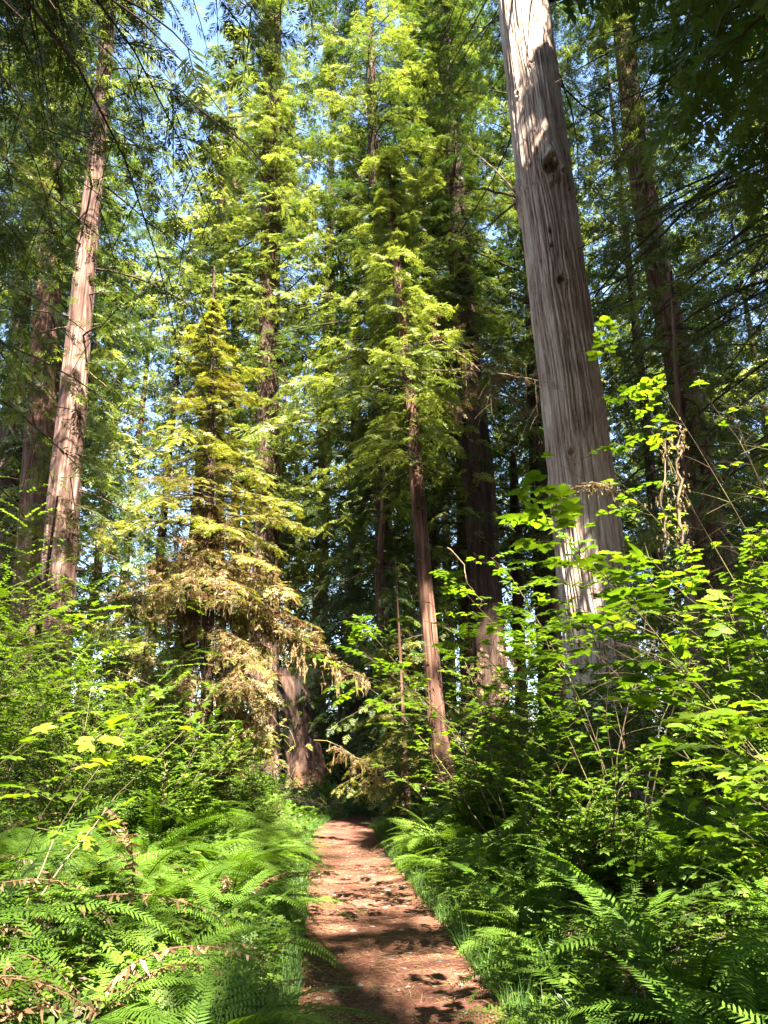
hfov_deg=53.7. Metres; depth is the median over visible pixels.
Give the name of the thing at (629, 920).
sword fern
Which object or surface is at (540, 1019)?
lady fern
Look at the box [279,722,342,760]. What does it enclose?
understorey bush
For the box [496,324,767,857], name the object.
salmonberry shrub
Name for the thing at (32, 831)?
sword fern
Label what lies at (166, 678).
huckleberry bush
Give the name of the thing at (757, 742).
huckleberry bush
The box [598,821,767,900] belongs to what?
sword fern
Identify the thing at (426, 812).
lady fern
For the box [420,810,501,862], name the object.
lady fern
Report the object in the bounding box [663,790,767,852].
sword fern
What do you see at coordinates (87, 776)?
huckleberry bush
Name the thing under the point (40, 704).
understorey bush
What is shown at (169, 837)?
sword fern
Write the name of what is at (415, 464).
young redwood
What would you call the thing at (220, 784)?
huckleberry bush
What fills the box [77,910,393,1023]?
sword fern
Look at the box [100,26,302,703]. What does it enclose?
conifer
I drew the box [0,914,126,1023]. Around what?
sword fern
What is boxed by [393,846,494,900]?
lady fern
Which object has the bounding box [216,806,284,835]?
lady fern
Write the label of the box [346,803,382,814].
sword fern
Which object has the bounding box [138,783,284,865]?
lady fern
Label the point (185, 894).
sword fern
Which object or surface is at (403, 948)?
needle litter
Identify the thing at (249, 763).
understorey bush
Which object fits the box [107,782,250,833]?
lady fern
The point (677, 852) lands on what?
shrub
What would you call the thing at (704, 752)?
huckleberry bush
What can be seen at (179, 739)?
huckleberry bush
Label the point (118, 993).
sword fern
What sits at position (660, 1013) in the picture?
sword fern
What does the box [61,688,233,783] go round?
understorey bush
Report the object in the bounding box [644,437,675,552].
mossy bough
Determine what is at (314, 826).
sword fern
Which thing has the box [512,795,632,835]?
lady fern
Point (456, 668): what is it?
conifer
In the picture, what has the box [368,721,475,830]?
conifer sapling
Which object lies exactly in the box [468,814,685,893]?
sword fern
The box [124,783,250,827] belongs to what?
lady fern
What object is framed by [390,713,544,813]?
huckleberry bush
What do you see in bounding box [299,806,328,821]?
sword fern
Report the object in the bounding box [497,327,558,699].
conifer
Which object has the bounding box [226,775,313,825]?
huckleberry bush
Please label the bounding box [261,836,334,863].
lady fern
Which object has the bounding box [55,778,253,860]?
lady fern
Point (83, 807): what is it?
huckleberry bush
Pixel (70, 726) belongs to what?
understorey bush
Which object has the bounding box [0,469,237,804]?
huckleberry bush
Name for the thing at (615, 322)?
conifer
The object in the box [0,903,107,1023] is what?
sword fern
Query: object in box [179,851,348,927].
sword fern
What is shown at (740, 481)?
conifer
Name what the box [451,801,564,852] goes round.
lady fern
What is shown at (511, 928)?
sword fern
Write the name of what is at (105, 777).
understorey bush
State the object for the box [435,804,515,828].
lady fern
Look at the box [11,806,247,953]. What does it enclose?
sword fern
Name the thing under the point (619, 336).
conifer
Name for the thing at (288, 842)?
lady fern
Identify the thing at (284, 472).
conifer
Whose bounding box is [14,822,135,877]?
sword fern
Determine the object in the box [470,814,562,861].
lady fern
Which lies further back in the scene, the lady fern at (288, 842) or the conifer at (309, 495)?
the conifer at (309, 495)
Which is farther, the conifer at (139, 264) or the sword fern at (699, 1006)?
the conifer at (139, 264)
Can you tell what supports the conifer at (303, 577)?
on the ground at (606, 955)
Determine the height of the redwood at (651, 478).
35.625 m
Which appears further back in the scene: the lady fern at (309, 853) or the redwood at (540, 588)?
the redwood at (540, 588)
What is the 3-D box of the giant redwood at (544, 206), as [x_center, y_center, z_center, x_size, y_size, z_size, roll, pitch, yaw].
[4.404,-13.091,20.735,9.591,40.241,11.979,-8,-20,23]
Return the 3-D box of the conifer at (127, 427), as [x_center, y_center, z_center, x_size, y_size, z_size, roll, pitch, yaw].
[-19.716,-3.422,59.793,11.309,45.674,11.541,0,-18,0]
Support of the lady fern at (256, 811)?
on the ground at (606, 955)
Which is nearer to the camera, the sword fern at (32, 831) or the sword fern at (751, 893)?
the sword fern at (751, 893)
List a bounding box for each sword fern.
[0,789,213,973]
[0,812,88,855]
[0,816,86,851]
[0,817,90,854]
[0,822,160,892]
[0,826,147,914]
[0,829,181,929]
[0,838,45,889]
[0,843,103,902]
[0,849,54,913]
[0,849,105,1005]
[0,873,326,1023]
[0,890,261,1023]
[0,897,69,941]
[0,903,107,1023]
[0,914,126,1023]
[9,935,209,1023]
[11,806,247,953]
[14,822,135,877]
[35,820,158,856]
[49,815,225,881]
[49,867,224,971]
[61,842,193,901]
[69,832,231,904]
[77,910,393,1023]
[109,859,278,918]
[110,868,351,978]
[113,931,336,1023]
[162,839,304,919]
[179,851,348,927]
[182,958,216,1023]
[280,799,318,815]
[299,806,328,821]
[299,819,327,830]
[308,823,326,837]
[311,780,343,796]
[336,799,378,813]
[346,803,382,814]
[427,861,589,945]
[437,838,545,898]
[450,907,636,1002]
[453,876,596,976]
[458,937,748,1023]
[461,851,586,937]
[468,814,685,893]
[479,850,767,1023]
[500,866,764,974]
[511,843,725,957]
[528,837,685,923]
[538,799,682,852]
[550,901,767,1023]
[575,801,723,866]
[595,939,767,1023]
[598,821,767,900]
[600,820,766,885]
[626,805,735,846]
[640,796,767,888]
[641,870,767,989]
[652,845,767,959]
[653,830,767,922]
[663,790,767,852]
[681,885,767,1011]
[695,994,765,1023]
[710,978,767,1019]
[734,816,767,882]
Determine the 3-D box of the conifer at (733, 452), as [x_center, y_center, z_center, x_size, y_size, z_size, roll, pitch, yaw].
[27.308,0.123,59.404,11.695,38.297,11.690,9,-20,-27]
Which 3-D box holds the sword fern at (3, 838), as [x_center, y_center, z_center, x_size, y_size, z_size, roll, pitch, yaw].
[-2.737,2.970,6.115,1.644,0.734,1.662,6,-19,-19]
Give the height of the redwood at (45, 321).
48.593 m
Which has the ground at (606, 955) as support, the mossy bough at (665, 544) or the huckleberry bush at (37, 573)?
the huckleberry bush at (37, 573)
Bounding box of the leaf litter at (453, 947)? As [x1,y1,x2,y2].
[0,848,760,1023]
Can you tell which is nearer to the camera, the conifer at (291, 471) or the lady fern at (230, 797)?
the lady fern at (230, 797)
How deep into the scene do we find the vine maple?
6.83 m
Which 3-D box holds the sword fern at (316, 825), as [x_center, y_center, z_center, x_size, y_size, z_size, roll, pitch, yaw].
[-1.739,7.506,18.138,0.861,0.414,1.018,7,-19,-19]
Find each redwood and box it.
[0,0,178,779]
[0,0,205,701]
[0,0,243,796]
[0,0,333,671]
[0,1,143,706]
[157,0,370,781]
[214,0,524,817]
[286,346,461,808]
[287,0,557,792]
[298,152,511,794]
[326,557,468,820]
[332,0,583,787]
[380,0,533,776]
[382,0,725,814]
[415,0,669,758]
[493,0,767,792]
[533,0,767,791]
[558,0,767,235]
[565,24,767,774]
[658,0,767,265]
[748,0,767,21]
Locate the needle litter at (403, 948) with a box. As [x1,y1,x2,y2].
[288,845,515,1023]
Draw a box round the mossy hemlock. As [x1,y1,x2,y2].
[0,266,393,830]
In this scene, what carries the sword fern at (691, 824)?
on the ground at (606, 955)
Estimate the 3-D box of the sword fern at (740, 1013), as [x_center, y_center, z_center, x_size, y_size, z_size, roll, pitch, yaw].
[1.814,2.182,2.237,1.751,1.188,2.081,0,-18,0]
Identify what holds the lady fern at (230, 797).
on the ground at (606, 955)
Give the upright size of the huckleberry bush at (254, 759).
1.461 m
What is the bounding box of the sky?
[0,0,767,742]
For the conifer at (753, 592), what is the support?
on the ground at (606, 955)
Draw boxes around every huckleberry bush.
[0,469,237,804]
[0,554,71,642]
[0,558,140,801]
[0,570,206,800]
[0,606,243,819]
[0,623,220,796]
[0,644,236,848]
[61,677,266,800]
[85,716,255,838]
[94,697,241,788]
[149,735,256,807]
[181,739,274,798]
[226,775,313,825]
[231,734,279,795]
[242,769,291,824]
[369,731,513,820]
[372,735,588,854]
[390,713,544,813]
[411,653,689,814]
[449,678,596,790]
[463,737,721,920]
[502,633,767,838]
[510,664,683,804]
[546,631,767,825]
[547,570,767,832]
[555,641,764,805]
[597,593,767,745]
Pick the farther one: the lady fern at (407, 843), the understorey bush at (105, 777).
the understorey bush at (105, 777)
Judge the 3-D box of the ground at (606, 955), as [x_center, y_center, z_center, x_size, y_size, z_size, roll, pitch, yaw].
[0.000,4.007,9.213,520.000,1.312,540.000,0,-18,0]
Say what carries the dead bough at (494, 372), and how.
attached to the young redwood at (415, 464)
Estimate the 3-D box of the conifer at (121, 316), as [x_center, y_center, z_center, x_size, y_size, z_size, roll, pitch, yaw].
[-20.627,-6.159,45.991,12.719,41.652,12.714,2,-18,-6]
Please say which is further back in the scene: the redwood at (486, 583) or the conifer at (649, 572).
the conifer at (649, 572)
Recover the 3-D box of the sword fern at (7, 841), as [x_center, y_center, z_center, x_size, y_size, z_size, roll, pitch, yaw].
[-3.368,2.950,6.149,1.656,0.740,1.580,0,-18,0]
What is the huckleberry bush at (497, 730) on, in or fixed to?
on the ground at (606, 955)
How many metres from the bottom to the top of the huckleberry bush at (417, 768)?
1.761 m
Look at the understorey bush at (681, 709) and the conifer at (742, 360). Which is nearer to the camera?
the understorey bush at (681, 709)
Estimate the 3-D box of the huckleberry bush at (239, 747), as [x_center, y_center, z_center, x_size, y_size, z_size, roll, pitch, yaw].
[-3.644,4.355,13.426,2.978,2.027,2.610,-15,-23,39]
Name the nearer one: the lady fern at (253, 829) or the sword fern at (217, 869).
the sword fern at (217, 869)
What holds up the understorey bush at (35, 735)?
on the ground at (606, 955)
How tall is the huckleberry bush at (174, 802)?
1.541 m
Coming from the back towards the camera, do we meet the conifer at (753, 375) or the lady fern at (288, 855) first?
the conifer at (753, 375)
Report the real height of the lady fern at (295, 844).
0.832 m
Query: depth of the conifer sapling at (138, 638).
19.77 m
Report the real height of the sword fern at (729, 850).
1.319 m
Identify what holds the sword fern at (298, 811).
on the ground at (606, 955)
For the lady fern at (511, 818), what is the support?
on the ground at (606, 955)
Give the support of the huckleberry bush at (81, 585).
on the ground at (606, 955)
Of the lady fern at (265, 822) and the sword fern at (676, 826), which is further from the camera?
the lady fern at (265, 822)
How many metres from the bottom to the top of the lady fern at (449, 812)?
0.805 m
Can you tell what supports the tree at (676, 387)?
on the ground at (606, 955)
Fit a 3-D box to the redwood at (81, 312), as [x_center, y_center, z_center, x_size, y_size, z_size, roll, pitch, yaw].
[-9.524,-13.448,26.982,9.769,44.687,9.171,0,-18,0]
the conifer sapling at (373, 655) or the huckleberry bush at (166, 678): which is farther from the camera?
the conifer sapling at (373, 655)
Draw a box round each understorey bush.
[0,665,99,774]
[0,670,137,772]
[0,677,86,798]
[11,692,121,786]
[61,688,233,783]
[69,725,137,790]
[217,720,293,795]
[275,679,396,786]
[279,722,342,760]
[503,698,568,777]
[651,661,735,761]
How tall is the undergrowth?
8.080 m
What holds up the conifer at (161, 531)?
on the ground at (606, 955)
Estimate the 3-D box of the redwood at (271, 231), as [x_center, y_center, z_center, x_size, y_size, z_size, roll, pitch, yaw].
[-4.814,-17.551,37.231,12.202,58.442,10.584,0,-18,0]
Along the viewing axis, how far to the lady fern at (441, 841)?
11.35 m
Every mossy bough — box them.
[251,618,378,697]
[553,475,629,507]
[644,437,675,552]
[667,417,693,549]
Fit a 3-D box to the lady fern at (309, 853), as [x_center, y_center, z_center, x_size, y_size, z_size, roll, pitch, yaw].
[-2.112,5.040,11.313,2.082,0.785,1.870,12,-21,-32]
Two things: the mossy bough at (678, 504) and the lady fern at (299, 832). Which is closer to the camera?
the mossy bough at (678, 504)
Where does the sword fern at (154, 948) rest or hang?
on the ground at (606, 955)
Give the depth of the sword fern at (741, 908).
4.66 m
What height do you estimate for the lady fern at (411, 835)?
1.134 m
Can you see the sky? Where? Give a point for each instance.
(198, 44)
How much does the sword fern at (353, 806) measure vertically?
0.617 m
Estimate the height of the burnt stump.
4.073 m
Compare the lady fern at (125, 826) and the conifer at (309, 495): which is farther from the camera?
the conifer at (309, 495)
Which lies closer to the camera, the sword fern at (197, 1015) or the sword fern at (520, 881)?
the sword fern at (197, 1015)
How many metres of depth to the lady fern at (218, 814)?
10.37 m
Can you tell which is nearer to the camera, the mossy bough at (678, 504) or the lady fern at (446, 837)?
the mossy bough at (678, 504)
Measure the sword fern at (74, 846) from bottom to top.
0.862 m
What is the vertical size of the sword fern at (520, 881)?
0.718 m
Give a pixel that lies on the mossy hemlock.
(206, 569)
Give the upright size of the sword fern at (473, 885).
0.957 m
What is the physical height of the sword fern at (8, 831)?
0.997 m
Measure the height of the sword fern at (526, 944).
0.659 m
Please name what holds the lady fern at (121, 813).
on the ground at (606, 955)
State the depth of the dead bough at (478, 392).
20.54 m
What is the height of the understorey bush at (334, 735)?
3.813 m
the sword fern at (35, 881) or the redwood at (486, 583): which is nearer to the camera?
the sword fern at (35, 881)
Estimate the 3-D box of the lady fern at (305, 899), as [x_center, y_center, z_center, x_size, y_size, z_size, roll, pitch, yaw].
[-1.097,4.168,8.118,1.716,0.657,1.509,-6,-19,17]
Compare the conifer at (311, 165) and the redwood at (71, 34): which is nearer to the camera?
the redwood at (71, 34)
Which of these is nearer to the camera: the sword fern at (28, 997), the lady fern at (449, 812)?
the sword fern at (28, 997)
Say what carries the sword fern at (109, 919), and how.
on the ground at (606, 955)
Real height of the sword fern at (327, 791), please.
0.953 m
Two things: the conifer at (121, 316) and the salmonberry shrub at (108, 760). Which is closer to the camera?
the salmonberry shrub at (108, 760)
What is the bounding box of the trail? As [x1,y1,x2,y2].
[294,811,516,1023]
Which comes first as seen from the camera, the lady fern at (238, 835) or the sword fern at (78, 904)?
the sword fern at (78, 904)
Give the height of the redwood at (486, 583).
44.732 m
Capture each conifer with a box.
[0,108,178,598]
[0,138,157,587]
[16,243,161,741]
[73,248,174,720]
[77,230,197,699]
[89,211,228,692]
[99,585,155,722]
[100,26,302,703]
[169,118,323,754]
[189,429,343,778]
[220,129,470,782]
[234,0,400,755]
[241,374,329,671]
[280,323,371,671]
[282,382,420,753]
[332,121,530,716]
[370,511,459,736]
[393,264,522,752]
[437,98,679,734]
[444,596,514,770]
[475,152,667,577]
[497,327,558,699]
[525,593,564,739]
[584,90,767,597]
[606,323,686,731]
[606,352,700,741]
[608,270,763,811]
[635,410,708,726]
[663,307,767,703]
[669,172,767,672]
[678,362,767,703]
[713,31,767,655]
[716,84,767,446]
[733,439,767,697]
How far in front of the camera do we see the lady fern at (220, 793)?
11.01 m
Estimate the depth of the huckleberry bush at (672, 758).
13.92 m
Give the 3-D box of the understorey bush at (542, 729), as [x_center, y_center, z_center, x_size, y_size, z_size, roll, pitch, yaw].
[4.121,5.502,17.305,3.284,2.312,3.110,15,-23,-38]
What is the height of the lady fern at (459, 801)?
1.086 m
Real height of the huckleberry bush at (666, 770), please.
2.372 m
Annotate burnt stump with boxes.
[276,667,334,790]
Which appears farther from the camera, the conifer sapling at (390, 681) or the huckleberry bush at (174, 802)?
the conifer sapling at (390, 681)
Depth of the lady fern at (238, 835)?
9.31 m
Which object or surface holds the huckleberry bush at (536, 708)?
on the ground at (606, 955)
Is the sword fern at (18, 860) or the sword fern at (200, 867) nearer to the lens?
the sword fern at (18, 860)
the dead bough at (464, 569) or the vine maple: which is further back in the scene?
the dead bough at (464, 569)
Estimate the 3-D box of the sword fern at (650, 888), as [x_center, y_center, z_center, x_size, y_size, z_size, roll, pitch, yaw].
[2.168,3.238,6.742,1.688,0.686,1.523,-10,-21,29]
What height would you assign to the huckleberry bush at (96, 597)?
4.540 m
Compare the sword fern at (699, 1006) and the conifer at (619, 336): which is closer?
the sword fern at (699, 1006)
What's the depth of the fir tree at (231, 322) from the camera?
48.19 m
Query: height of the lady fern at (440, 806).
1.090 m
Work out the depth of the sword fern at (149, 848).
7.47 m
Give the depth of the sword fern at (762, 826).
6.67 m
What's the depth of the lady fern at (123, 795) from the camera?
10.96 m
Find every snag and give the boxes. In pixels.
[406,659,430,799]
[510,449,528,779]
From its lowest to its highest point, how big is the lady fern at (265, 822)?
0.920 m
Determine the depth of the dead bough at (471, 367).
20.51 m
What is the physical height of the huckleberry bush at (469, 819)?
1.806 m
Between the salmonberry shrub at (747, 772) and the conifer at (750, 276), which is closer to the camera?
the salmonberry shrub at (747, 772)
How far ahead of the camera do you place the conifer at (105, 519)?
39.44 m
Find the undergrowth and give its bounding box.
[77,675,699,779]
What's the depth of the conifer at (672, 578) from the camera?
79.39 m
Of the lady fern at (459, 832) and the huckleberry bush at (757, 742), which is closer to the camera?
the huckleberry bush at (757, 742)
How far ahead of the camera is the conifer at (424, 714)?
56.62 m
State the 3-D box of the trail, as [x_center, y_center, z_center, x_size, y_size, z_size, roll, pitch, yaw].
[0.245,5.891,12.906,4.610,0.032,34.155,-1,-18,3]
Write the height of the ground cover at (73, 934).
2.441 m
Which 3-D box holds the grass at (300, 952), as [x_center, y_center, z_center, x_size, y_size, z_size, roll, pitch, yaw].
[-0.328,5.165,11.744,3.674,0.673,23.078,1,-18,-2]
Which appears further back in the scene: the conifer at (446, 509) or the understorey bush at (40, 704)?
the conifer at (446, 509)
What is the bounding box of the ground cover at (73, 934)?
[0,731,767,1023]
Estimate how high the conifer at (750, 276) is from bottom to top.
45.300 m
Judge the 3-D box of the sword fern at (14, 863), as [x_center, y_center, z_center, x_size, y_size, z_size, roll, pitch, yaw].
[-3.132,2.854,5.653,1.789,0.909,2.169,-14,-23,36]
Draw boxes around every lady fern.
[0,800,108,839]
[25,818,93,851]
[33,769,178,830]
[42,794,166,840]
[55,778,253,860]
[75,821,165,846]
[90,787,230,861]
[91,787,221,828]
[107,780,139,814]
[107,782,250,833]
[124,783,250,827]
[124,816,278,881]
[126,780,248,823]
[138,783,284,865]
[140,803,273,859]
[141,813,293,883]
[153,820,320,897]
[159,779,289,849]
[182,815,295,860]
[194,776,259,810]
[205,835,324,894]
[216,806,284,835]
[225,827,331,873]
[231,835,325,898]
[238,793,307,843]
[240,831,340,867]
[251,876,365,917]
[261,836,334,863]
[263,812,323,863]
[378,806,442,855]
[379,802,459,853]
[386,818,491,852]
[386,842,467,877]
[388,811,436,862]
[390,812,449,834]
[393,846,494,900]
[405,823,498,885]
[412,848,541,910]
[418,780,472,821]
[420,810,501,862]
[423,801,617,905]
[425,817,497,850]
[427,795,465,821]
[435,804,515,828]
[438,776,516,811]
[438,788,528,816]
[445,799,559,846]
[445,1002,585,1023]
[448,788,556,814]
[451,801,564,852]
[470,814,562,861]
[476,800,593,844]
[491,790,675,872]
[497,797,646,829]
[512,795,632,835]
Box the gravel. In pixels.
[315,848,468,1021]
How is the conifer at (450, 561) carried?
on the ground at (606, 955)
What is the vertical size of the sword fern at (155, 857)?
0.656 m
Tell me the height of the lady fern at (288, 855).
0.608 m
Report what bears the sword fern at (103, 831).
on the ground at (606, 955)
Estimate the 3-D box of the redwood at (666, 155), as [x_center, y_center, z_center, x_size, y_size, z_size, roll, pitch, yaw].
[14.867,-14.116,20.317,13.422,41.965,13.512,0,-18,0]
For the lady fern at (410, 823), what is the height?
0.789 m
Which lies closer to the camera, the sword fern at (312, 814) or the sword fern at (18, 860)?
the sword fern at (18, 860)
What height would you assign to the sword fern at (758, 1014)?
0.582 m
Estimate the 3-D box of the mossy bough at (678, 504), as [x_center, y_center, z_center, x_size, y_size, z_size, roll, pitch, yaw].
[1.897,-0.178,4.900,0.197,0.898,0.194,-10,-21,29]
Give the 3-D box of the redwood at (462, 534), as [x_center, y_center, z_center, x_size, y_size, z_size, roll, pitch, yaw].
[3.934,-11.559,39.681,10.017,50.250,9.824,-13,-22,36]
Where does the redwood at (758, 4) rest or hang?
on the ground at (606, 955)
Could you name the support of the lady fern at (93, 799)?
on the ground at (606, 955)
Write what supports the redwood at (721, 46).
on the ground at (606, 955)
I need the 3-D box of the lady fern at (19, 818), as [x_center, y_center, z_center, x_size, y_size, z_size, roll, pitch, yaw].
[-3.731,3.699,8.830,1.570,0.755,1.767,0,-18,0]
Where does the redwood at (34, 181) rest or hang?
on the ground at (606, 955)
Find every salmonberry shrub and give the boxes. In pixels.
[0,564,166,800]
[0,630,210,966]
[290,575,702,873]
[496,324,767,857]
[566,315,767,678]
[582,694,767,890]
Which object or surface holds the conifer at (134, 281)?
on the ground at (606, 955)
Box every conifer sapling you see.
[0,492,144,812]
[52,609,178,798]
[274,602,379,809]
[318,618,430,817]
[330,627,451,816]
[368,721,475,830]
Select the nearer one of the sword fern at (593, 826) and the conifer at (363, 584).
the sword fern at (593, 826)
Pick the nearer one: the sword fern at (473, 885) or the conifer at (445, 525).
the sword fern at (473, 885)
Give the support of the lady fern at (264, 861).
on the ground at (606, 955)
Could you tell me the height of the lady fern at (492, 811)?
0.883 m
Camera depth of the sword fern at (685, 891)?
5.87 m
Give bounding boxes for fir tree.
[130,116,300,760]
[158,125,312,715]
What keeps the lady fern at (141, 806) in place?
on the ground at (606, 955)
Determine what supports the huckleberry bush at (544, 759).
on the ground at (606, 955)
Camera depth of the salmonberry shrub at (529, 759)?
8.64 m
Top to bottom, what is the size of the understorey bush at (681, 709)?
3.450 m
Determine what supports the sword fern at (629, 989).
on the ground at (606, 955)
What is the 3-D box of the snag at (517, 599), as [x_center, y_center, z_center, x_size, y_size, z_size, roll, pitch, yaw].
[4.766,3.584,27.223,0.663,12.703,0.508,0,-18,0]
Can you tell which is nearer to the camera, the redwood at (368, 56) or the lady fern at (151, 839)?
the lady fern at (151, 839)
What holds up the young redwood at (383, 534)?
on the ground at (606, 955)
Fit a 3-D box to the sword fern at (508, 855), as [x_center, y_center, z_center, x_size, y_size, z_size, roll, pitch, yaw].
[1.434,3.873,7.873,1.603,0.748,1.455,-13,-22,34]
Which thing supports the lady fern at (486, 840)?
on the ground at (606, 955)
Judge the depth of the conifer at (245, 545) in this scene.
57.23 m
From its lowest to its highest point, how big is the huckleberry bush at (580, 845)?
1.469 m
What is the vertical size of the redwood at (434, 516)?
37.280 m
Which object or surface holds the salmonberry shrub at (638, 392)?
on the ground at (606, 955)
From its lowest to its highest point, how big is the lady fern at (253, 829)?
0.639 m
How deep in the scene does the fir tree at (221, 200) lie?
47.34 m
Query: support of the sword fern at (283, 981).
on the ground at (606, 955)
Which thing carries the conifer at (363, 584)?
on the ground at (606, 955)
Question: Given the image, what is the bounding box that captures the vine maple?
[382,403,767,881]
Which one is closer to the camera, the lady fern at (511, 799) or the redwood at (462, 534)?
the lady fern at (511, 799)
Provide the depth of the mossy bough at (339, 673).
15.22 m
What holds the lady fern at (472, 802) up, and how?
on the ground at (606, 955)
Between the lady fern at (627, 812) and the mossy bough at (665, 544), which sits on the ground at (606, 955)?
the lady fern at (627, 812)
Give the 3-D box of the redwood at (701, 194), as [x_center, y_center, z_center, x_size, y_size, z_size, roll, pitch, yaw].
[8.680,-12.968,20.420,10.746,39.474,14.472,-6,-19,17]
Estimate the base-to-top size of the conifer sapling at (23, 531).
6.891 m
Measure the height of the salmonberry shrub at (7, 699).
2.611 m
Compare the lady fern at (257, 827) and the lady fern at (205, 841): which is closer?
the lady fern at (205, 841)
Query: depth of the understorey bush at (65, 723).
20.32 m
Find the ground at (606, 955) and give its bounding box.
[0,771,767,1023]
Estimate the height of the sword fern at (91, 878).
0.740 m
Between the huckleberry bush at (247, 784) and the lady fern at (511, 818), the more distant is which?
the huckleberry bush at (247, 784)
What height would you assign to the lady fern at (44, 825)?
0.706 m
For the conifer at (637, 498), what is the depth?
69.32 m
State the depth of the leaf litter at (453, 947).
6.08 m
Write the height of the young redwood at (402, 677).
6.534 m
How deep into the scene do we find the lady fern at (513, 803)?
9.66 m
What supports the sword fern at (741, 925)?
on the ground at (606, 955)
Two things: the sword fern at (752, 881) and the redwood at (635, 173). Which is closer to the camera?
the sword fern at (752, 881)
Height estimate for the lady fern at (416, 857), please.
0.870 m
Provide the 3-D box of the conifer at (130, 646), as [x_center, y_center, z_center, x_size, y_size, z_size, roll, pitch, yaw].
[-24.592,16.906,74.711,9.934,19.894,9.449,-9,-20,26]
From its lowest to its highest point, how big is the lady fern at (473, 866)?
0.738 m
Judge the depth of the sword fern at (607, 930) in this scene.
5.23 m
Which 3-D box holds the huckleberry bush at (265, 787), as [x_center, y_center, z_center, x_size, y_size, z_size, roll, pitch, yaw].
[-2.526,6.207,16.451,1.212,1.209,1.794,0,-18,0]
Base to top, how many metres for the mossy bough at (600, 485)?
0.332 m
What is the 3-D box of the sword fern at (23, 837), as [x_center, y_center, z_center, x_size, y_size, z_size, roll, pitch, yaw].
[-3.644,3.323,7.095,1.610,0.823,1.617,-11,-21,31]
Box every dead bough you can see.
[416,308,542,457]
[430,339,595,455]
[443,377,507,432]
[447,547,483,600]
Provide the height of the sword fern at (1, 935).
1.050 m
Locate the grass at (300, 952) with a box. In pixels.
[152,800,669,1023]
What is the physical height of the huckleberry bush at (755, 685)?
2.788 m
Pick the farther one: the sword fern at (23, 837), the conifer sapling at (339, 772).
the conifer sapling at (339, 772)
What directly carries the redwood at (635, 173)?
on the ground at (606, 955)
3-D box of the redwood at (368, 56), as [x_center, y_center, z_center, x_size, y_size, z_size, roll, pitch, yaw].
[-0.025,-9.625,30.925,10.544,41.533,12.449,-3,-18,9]
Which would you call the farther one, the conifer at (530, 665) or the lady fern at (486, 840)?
the conifer at (530, 665)

